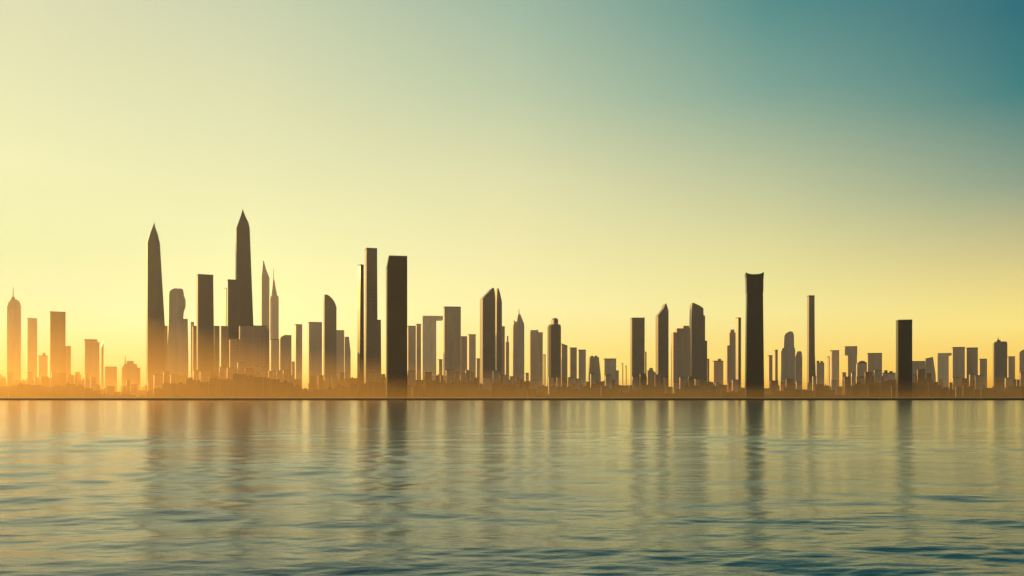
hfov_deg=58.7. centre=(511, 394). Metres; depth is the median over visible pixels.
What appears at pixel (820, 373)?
tower block
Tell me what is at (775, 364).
slim tower
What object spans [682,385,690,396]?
waterfront building
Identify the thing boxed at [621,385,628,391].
waterfront building
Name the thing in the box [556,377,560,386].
infill block
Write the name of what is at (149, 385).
infill block
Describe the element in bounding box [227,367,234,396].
infill block
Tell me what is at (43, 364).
tower block
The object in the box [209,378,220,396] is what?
waterfront building
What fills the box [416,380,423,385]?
waterfront building
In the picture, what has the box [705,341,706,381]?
tower block
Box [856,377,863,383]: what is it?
infill block
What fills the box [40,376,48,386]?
infill block
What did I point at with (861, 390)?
waterfront building
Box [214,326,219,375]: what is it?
tower block
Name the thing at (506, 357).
tower block
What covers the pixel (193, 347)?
tower block
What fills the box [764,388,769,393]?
waterfront building
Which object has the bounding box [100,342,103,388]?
slim tower
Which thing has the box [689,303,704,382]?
fin tower
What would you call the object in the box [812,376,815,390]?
infill block
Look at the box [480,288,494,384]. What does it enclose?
peaked tower
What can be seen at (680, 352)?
stepped tower
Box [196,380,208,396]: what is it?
waterfront building
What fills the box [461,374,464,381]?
infill block
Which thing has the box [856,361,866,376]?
tower block
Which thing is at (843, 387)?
waterfront building
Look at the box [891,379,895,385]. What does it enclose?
waterfront building
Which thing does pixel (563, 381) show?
infill block
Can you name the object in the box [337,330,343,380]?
tower block
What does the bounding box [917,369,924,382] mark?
infill block
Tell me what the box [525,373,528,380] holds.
tower block
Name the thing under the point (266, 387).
waterfront building
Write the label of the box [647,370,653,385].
infill block
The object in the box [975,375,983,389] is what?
infill block
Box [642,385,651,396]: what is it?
waterfront building
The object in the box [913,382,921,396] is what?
waterfront building
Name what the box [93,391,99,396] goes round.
waterfront building
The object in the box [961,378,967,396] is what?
infill block
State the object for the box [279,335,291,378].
tower block
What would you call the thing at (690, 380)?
infill block
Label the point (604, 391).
waterfront building
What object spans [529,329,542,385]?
office tower
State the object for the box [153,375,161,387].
infill block
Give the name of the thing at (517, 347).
steepled tower
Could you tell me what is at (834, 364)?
tower block
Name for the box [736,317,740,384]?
slim tower
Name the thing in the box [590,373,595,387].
infill block
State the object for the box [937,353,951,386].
overhang tower
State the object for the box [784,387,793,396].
waterfront building
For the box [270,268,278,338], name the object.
spired tower
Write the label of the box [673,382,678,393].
infill block
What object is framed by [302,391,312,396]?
waterfront building
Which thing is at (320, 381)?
infill block
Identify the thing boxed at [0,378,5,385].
waterfront building
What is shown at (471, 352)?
tower block
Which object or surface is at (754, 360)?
horned tower
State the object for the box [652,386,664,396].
waterfront building
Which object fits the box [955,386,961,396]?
waterfront building
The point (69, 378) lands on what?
infill block
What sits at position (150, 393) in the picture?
waterfront building
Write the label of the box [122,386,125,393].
infill block
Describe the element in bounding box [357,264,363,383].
slim tower
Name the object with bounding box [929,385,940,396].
waterfront building
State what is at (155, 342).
spired skyscraper
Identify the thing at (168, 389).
waterfront building
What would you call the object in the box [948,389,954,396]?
waterfront building
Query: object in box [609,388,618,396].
waterfront building
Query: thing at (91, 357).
office tower
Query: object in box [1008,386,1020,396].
waterfront building
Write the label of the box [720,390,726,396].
waterfront building
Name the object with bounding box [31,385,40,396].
waterfront building
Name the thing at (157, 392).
waterfront building
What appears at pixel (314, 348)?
office tower
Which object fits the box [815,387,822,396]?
waterfront building
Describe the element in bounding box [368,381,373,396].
waterfront building
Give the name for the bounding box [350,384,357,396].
waterfront building
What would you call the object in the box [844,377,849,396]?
infill block
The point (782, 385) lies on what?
infill block
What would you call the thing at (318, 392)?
waterfront building
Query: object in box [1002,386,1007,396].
waterfront building
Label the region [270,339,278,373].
tower block
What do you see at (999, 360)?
rounded tower
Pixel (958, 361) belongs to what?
office tower
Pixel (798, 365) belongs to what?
tower block
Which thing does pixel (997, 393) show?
waterfront building
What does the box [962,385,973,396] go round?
waterfront building
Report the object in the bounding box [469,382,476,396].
waterfront building
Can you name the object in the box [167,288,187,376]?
curved tower
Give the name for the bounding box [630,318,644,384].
office tower
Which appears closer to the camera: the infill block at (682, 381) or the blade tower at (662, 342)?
the infill block at (682, 381)
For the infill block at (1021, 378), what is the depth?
1021.81 m
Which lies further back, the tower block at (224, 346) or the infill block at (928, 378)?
the tower block at (224, 346)
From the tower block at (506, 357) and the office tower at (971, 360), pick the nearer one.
the office tower at (971, 360)
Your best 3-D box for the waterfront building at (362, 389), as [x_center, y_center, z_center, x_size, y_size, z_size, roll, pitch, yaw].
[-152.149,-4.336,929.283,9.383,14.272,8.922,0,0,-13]
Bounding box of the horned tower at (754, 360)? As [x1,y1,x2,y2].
[745,272,763,397]
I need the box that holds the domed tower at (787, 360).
[780,331,794,385]
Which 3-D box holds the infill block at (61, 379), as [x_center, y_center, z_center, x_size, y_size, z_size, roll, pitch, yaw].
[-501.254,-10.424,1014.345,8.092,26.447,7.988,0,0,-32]
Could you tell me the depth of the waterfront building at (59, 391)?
927.36 m
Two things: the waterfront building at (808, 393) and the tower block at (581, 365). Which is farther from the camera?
the tower block at (581, 365)
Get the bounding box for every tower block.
[26,318,36,378]
[38,353,47,380]
[66,346,70,376]
[71,372,81,380]
[105,366,116,391]
[138,368,139,389]
[165,326,167,370]
[192,326,195,376]
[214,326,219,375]
[221,326,228,370]
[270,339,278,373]
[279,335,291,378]
[291,362,294,374]
[294,324,301,385]
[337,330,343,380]
[344,337,350,378]
[378,320,380,369]
[407,326,415,375]
[416,324,420,379]
[438,359,441,374]
[461,336,466,373]
[467,334,475,377]
[476,358,479,384]
[502,326,504,378]
[505,336,508,374]
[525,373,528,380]
[561,344,567,379]
[569,347,576,383]
[577,350,585,385]
[588,356,600,381]
[603,358,618,384]
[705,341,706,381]
[713,359,722,385]
[795,351,801,387]
[816,361,823,383]
[830,350,838,385]
[841,372,845,385]
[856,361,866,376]
[882,370,895,379]
[912,361,924,374]
[925,357,935,382]
[979,359,986,387]
[1007,356,1014,378]
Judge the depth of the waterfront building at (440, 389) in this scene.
925.61 m
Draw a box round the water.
[0,400,1023,575]
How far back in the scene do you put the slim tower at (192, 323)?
1899.15 m
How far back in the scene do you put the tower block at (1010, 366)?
2293.73 m
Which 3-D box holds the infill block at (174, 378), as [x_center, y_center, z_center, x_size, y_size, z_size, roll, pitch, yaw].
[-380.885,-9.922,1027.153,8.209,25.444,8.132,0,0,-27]
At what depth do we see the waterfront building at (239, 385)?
920.52 m
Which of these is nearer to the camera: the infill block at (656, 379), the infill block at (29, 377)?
the infill block at (29, 377)
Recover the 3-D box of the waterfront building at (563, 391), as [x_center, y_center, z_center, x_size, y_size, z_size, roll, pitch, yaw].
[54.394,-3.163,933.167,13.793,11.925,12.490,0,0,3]
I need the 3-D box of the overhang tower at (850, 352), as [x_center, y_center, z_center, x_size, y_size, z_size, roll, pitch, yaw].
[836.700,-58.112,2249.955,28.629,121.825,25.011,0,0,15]
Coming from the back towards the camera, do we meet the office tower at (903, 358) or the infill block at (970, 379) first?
the infill block at (970, 379)
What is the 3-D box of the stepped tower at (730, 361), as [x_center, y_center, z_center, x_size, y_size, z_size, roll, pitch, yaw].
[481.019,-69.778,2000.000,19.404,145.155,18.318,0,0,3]
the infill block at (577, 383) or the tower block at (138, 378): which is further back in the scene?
the tower block at (138, 378)
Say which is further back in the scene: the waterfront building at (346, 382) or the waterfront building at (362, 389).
the waterfront building at (346, 382)
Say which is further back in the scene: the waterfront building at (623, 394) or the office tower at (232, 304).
the office tower at (232, 304)
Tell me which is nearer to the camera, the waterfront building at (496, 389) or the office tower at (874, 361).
the waterfront building at (496, 389)
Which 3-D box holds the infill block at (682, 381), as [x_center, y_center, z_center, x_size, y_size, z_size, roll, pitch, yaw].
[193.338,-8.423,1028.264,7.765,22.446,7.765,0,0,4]
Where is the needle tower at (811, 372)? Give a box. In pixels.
[807,295,815,388]
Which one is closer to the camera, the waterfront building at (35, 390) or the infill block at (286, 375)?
the waterfront building at (35, 390)
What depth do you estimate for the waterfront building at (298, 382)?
1059.68 m
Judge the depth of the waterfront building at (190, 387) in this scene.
921.39 m
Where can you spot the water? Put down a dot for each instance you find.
(511, 487)
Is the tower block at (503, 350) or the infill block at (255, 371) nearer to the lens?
the infill block at (255, 371)
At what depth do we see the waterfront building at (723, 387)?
1065.01 m
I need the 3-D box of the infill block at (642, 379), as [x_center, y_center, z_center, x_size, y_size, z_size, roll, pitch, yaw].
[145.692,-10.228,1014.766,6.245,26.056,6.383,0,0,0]
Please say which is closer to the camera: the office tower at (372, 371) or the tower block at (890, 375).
the office tower at (372, 371)
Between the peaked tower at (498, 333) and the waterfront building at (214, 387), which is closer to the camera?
the waterfront building at (214, 387)
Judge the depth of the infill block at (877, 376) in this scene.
1020.31 m
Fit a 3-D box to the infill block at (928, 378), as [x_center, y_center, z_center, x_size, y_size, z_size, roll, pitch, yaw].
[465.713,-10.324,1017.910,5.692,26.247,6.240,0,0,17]
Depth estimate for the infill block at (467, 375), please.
1012.25 m
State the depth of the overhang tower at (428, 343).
3268.16 m
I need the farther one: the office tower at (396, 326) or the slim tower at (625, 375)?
the slim tower at (625, 375)
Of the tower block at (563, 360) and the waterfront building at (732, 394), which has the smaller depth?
the waterfront building at (732, 394)
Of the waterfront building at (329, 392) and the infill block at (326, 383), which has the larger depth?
the infill block at (326, 383)
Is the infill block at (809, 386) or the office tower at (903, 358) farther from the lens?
the infill block at (809, 386)
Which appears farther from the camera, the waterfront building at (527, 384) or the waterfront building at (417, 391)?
the waterfront building at (527, 384)
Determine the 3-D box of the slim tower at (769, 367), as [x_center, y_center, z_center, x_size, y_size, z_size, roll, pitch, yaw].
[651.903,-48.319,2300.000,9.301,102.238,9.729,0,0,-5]
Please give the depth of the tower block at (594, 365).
1938.76 m
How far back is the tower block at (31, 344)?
2038.15 m
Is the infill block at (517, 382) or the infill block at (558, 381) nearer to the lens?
the infill block at (558, 381)
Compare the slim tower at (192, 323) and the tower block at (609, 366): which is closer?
the slim tower at (192, 323)
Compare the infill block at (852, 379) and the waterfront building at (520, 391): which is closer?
the waterfront building at (520, 391)
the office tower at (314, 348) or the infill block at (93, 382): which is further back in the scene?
the office tower at (314, 348)
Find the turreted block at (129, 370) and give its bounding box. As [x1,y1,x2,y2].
[121,356,137,385]
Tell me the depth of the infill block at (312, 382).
1015.59 m
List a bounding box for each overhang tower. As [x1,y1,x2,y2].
[422,316,442,379]
[844,346,856,380]
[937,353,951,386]
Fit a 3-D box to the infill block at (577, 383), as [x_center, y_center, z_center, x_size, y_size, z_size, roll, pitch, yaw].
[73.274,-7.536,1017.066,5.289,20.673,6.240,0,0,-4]
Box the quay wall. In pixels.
[0,398,1023,399]
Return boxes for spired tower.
[261,261,268,328]
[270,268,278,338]
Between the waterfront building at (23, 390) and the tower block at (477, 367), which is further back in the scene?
the tower block at (477, 367)
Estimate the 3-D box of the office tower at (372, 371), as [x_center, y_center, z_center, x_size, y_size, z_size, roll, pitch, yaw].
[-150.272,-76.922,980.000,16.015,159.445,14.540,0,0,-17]
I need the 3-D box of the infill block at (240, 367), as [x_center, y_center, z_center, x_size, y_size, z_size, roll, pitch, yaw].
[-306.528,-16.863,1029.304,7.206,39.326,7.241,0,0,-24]
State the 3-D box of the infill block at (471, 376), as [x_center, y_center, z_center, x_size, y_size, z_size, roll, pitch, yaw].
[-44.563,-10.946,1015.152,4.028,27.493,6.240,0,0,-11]
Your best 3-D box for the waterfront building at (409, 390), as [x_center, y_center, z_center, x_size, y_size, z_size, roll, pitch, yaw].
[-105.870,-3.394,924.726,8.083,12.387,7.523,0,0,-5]
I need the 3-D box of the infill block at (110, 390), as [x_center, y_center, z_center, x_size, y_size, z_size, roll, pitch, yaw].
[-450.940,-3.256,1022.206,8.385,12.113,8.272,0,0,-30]
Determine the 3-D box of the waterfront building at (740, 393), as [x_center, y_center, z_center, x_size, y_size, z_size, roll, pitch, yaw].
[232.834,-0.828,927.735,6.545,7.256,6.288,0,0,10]
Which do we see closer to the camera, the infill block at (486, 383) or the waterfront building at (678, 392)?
the waterfront building at (678, 392)
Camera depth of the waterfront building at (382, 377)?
1071.02 m
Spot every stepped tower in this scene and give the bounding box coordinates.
[6,291,20,379]
[671,326,689,386]
[726,330,735,384]
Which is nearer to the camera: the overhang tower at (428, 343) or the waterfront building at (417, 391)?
the waterfront building at (417, 391)
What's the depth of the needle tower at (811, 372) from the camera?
1444.84 m
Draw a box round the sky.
[0,0,1023,391]
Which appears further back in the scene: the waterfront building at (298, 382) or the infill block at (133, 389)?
the waterfront building at (298, 382)
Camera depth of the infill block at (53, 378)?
1014.56 m
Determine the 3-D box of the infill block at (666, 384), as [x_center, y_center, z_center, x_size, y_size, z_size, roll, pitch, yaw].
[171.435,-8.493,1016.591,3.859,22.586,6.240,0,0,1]
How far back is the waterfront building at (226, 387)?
923.55 m
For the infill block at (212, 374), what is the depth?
1015.04 m
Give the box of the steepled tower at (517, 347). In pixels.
[511,313,523,380]
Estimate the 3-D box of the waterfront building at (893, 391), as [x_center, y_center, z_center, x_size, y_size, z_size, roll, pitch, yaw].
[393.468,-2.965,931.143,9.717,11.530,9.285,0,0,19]
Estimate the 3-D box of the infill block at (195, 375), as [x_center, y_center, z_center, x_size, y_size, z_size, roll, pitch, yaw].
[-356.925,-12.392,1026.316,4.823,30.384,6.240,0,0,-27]
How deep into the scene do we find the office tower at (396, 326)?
822.28 m
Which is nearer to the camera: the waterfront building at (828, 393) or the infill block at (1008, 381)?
the waterfront building at (828, 393)
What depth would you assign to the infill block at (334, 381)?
1025.21 m
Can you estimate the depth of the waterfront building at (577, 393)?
928.76 m
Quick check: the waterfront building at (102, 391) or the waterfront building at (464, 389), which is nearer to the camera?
the waterfront building at (464, 389)
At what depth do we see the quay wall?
650.00 m
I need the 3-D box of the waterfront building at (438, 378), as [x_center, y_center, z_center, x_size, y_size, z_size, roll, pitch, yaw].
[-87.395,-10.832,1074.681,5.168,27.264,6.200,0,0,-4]
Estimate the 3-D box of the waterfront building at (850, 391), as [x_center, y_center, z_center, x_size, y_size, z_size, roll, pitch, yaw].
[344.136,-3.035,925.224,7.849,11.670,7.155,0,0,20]
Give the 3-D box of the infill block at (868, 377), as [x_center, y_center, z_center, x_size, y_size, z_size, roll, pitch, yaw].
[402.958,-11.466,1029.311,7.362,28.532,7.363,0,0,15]
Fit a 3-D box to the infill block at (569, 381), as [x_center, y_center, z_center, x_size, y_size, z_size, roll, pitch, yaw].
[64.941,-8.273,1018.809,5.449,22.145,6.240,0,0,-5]
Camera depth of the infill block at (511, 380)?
1016.39 m
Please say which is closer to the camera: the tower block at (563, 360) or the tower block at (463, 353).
the tower block at (563, 360)
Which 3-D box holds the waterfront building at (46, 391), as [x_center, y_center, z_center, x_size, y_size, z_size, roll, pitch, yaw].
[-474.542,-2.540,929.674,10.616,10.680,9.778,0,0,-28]
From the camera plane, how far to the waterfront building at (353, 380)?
1070.38 m
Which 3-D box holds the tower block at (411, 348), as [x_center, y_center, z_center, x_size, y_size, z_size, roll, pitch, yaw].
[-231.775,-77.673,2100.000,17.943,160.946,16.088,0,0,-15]
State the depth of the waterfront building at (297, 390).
924.70 m
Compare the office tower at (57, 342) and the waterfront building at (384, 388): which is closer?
the waterfront building at (384, 388)
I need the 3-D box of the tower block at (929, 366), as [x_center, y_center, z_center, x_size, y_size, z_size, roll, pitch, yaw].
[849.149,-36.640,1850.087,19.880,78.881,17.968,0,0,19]
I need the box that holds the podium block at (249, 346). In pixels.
[229,325,268,373]
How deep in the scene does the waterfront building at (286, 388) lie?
918.52 m
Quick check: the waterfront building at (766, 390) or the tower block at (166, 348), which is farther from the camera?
the tower block at (166, 348)
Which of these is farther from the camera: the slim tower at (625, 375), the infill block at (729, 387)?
the slim tower at (625, 375)
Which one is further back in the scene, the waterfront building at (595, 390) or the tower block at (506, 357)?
the tower block at (506, 357)
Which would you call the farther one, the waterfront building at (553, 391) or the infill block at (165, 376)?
the infill block at (165, 376)
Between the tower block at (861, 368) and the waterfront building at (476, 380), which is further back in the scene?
the tower block at (861, 368)
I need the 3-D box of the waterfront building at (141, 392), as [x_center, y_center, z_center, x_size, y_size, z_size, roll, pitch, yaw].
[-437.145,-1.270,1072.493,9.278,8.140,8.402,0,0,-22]
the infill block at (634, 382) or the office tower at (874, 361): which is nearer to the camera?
the infill block at (634, 382)
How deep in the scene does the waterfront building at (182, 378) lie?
1060.06 m
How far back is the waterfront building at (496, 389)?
928.16 m
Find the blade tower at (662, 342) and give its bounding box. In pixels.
[656,304,668,386]
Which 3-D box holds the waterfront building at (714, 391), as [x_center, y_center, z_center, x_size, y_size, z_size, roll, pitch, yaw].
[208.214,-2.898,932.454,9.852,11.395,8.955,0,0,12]
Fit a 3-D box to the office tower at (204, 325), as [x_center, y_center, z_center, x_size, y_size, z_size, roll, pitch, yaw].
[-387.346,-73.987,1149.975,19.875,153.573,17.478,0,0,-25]
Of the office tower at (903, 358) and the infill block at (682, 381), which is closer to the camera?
the office tower at (903, 358)
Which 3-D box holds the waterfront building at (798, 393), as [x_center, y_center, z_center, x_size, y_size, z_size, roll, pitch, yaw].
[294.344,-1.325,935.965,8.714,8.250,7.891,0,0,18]
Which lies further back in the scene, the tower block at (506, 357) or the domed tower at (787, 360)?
the tower block at (506, 357)
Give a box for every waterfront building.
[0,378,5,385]
[0,386,8,396]
[9,385,16,396]
[13,379,20,385]
[17,383,30,396]
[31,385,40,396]
[41,387,52,396]
[53,386,65,396]
[66,382,75,396]
[76,384,84,396]
[85,388,92,396]
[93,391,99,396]
[100,388,105,394]
[138,390,144,396]
[147,390,152,396]
[153,388,162,396]
[163,383,173,396]
[174,382,184,396]
[179,375,186,383]
[185,378,194,396]
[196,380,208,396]
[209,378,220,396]
[221,379,231,396]
[233,373,245,396]
[246,375,254,396]
[255,377,262,396]
[263,377,269,396]
[270,379,279,396]
[280,381,292,396]
[293,385,301,396]
[295,379,300,385]
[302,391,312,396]
[313,389,323,396]
[324,387,333,396]
[334,385,340,396]
[341,386,349,396]
[344,378,349,386]
[349,377,356,383]
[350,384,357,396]
[358,383,367,396]
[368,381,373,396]
[375,382,383,396]
[381,374,384,381]
[384,381,385,396]
[407,385,411,396]
[412,386,423,396]
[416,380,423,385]
[424,382,433,396]
[434,382,446,396]
[436,374,439,382]
[447,383,459,396]
[460,382,468,396]
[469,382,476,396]
[474,378,478,389]
[477,390,490,396]
[491,383,502,396]
[503,385,513,396]
[514,386,526,396]
[524,381,529,388]
[527,389,535,396]
[536,393,549,396]
[539,385,547,393]
[550,386,557,396]
[558,386,571,396]
[572,389,581,396]
[583,386,590,396]
[591,384,600,396]
[596,380,602,385]
[601,386,608,396]
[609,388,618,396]
[619,391,628,396]
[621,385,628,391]
[629,389,641,396]
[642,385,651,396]
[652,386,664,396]
[665,394,675,396]
[668,387,672,393]
[676,389,681,396]
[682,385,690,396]
[691,385,700,396]
[701,389,709,396]
[705,381,712,388]
[710,386,719,396]
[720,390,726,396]
[721,385,726,389]
[727,391,736,396]
[737,390,743,396]
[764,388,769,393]
[772,391,783,396]
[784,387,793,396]
[794,389,802,396]
[803,391,814,396]
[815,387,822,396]
[823,390,834,396]
[838,386,841,394]
[842,381,850,394]
[847,386,854,396]
[855,382,867,396]
[868,383,879,396]
[880,381,890,396]
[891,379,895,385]
[891,386,895,396]
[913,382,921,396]
[922,383,928,396]
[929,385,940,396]
[941,388,947,396]
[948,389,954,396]
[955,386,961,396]
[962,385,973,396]
[974,389,980,396]
[981,388,992,396]
[993,390,1001,396]
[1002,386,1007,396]
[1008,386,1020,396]
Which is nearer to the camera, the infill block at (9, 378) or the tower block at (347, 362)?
the infill block at (9, 378)
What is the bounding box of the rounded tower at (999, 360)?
[993,338,1006,385]
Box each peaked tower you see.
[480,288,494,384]
[495,288,501,374]
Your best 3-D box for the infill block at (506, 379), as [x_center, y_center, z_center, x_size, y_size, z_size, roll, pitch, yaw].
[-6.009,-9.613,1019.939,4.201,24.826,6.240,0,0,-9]
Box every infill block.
[6,372,12,385]
[27,372,32,384]
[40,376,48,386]
[51,372,56,386]
[58,373,66,385]
[67,375,70,383]
[74,374,77,385]
[84,374,87,387]
[90,377,95,390]
[106,386,114,395]
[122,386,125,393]
[126,380,129,394]
[130,384,137,396]
[147,381,152,390]
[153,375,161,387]
[163,371,168,382]
[170,374,178,383]
[193,370,197,396]
[200,371,207,381]
[209,371,216,378]
[219,367,225,378]
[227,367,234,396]
[237,362,244,373]
[245,368,253,376]
[254,366,257,376]
[260,367,266,377]
[268,371,275,378]
[277,370,282,381]
[283,370,289,381]
[290,375,294,385]
[310,376,315,391]
[318,375,323,388]
[325,378,328,388]
[331,377,337,388]
[339,372,343,386]
[408,371,415,385]
[424,372,431,382]
[440,375,443,382]
[446,370,453,382]
[454,372,458,382]
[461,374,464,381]
[465,370,469,381]
[470,372,473,381]
[483,378,490,389]
[493,370,498,382]
[499,375,502,382]
[504,375,508,384]
[510,376,513,384]
[516,377,519,387]
[530,380,538,393]
[548,377,553,393]
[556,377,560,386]
[561,378,565,386]
[567,377,572,389]
[575,379,579,389]
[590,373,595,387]
[605,375,611,387]
[632,376,637,388]
[640,374,645,388]
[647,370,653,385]
[654,374,660,385]
[664,377,667,393]
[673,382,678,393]
[679,377,686,388]
[688,376,692,385]
[695,379,699,384]
[727,383,731,391]
[732,380,737,391]
[770,380,777,393]
[780,382,784,390]
[786,379,793,386]
[796,381,800,389]
[807,382,811,390]
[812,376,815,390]
[831,380,837,394]
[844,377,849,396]
[851,373,854,385]
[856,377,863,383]
[865,372,871,383]
[874,370,881,382]
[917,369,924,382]
[925,374,931,384]
[952,377,960,389]
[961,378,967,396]
[969,374,972,385]
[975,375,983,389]
[994,381,1001,390]
[1005,378,1012,387]
[1020,372,1023,396]
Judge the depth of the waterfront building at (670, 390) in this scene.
1069.08 m
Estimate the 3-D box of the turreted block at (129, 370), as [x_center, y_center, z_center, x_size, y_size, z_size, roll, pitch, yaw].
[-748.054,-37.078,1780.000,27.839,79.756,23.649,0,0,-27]
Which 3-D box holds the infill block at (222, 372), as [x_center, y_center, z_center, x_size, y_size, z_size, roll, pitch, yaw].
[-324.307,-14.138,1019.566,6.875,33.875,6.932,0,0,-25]
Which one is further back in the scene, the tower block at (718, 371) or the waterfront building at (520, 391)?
the tower block at (718, 371)
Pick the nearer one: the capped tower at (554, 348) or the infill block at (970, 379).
the infill block at (970, 379)
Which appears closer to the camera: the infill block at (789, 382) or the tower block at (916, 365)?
the infill block at (789, 382)
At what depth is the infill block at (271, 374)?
1026.42 m
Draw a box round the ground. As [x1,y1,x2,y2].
[0,397,1023,397]
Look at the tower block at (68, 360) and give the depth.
1646.83 m
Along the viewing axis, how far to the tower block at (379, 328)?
1247.33 m
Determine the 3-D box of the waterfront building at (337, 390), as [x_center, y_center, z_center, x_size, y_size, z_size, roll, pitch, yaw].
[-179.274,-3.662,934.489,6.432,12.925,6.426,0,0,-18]
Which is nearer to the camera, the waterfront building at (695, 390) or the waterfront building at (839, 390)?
the waterfront building at (695, 390)
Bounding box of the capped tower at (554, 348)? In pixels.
[547,318,560,385]
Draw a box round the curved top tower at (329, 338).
[323,294,336,381]
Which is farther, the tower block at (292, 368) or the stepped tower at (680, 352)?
the tower block at (292, 368)
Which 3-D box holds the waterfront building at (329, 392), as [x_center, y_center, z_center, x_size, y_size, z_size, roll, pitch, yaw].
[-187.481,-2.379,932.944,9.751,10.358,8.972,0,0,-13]
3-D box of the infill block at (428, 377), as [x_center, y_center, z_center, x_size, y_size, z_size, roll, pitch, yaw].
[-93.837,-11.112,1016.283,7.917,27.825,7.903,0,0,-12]
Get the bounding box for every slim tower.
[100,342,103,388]
[191,322,193,376]
[224,288,226,325]
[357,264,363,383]
[543,354,545,385]
[625,366,626,384]
[645,352,646,376]
[707,359,708,381]
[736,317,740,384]
[768,355,772,387]
[774,350,777,379]
[827,356,829,385]
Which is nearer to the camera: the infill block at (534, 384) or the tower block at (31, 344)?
the infill block at (534, 384)
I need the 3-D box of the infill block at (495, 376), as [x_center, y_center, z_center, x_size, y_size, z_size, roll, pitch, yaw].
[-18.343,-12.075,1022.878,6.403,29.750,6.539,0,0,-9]
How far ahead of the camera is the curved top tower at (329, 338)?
1591.10 m
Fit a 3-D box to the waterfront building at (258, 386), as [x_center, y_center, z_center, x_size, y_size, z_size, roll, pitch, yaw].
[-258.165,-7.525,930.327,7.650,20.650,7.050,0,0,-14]
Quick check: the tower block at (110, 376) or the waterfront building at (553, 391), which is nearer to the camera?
the waterfront building at (553, 391)
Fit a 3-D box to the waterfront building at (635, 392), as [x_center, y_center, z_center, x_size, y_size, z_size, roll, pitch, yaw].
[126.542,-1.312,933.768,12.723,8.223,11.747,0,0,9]
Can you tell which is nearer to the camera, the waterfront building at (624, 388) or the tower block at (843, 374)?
the waterfront building at (624, 388)
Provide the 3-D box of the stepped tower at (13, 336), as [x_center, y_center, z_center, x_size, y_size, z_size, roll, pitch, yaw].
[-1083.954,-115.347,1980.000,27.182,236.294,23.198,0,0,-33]
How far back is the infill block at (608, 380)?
1025.06 m
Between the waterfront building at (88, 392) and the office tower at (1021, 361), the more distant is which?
the office tower at (1021, 361)
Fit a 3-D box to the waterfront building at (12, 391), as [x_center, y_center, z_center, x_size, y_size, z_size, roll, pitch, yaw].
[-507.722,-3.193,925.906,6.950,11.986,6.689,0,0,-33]
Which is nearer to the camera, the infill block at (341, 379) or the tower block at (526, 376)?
the infill block at (341, 379)
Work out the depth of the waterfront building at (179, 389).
923.33 m
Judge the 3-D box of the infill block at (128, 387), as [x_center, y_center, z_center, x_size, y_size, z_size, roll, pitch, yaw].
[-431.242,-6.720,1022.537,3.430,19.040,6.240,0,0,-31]
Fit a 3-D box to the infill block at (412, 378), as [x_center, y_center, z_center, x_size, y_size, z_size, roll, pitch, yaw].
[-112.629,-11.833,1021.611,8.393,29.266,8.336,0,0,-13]
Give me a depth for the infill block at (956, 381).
1023.58 m
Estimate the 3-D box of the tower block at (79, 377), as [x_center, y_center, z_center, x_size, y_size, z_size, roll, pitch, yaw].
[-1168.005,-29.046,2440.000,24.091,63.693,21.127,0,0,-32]
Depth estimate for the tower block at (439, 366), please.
2594.82 m
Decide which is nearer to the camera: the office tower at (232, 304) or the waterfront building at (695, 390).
the waterfront building at (695, 390)
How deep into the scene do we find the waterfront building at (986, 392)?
931.39 m
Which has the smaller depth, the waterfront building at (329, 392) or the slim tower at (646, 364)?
the waterfront building at (329, 392)
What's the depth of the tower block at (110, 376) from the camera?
1842.25 m
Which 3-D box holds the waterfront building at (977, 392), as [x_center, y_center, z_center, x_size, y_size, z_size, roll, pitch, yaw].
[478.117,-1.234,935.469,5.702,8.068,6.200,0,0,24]
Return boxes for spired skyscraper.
[146,223,164,387]
[235,210,252,326]
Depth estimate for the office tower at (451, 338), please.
1786.47 m
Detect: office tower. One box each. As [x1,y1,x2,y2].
[49,311,65,378]
[84,339,98,384]
[196,274,213,376]
[227,279,238,339]
[308,322,321,384]
[364,248,380,396]
[386,255,406,397]
[443,306,460,379]
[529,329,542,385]
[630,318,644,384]
[867,353,881,375]
[896,319,911,397]
[952,347,964,377]
[966,347,977,382]
[1018,350,1023,379]
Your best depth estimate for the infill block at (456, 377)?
1024.23 m
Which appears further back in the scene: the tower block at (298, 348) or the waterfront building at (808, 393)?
the tower block at (298, 348)
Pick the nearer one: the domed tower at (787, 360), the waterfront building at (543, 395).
the waterfront building at (543, 395)
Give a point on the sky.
(598, 165)
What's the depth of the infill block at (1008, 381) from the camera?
1023.01 m
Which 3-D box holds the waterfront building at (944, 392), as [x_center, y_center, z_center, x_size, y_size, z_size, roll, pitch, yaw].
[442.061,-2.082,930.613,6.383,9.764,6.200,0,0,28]
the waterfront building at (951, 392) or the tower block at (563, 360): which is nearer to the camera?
the waterfront building at (951, 392)
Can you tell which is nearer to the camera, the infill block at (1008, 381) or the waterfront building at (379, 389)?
the waterfront building at (379, 389)
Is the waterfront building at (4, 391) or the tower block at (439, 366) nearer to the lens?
the waterfront building at (4, 391)
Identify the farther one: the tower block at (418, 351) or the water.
the tower block at (418, 351)
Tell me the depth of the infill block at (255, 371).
1018.10 m
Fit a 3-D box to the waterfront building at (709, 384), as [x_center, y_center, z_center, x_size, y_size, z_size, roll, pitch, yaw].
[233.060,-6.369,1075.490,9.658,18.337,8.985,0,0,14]
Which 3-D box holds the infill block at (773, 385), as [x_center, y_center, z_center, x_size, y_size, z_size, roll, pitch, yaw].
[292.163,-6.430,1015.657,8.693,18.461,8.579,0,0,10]
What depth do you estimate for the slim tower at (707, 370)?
1746.94 m

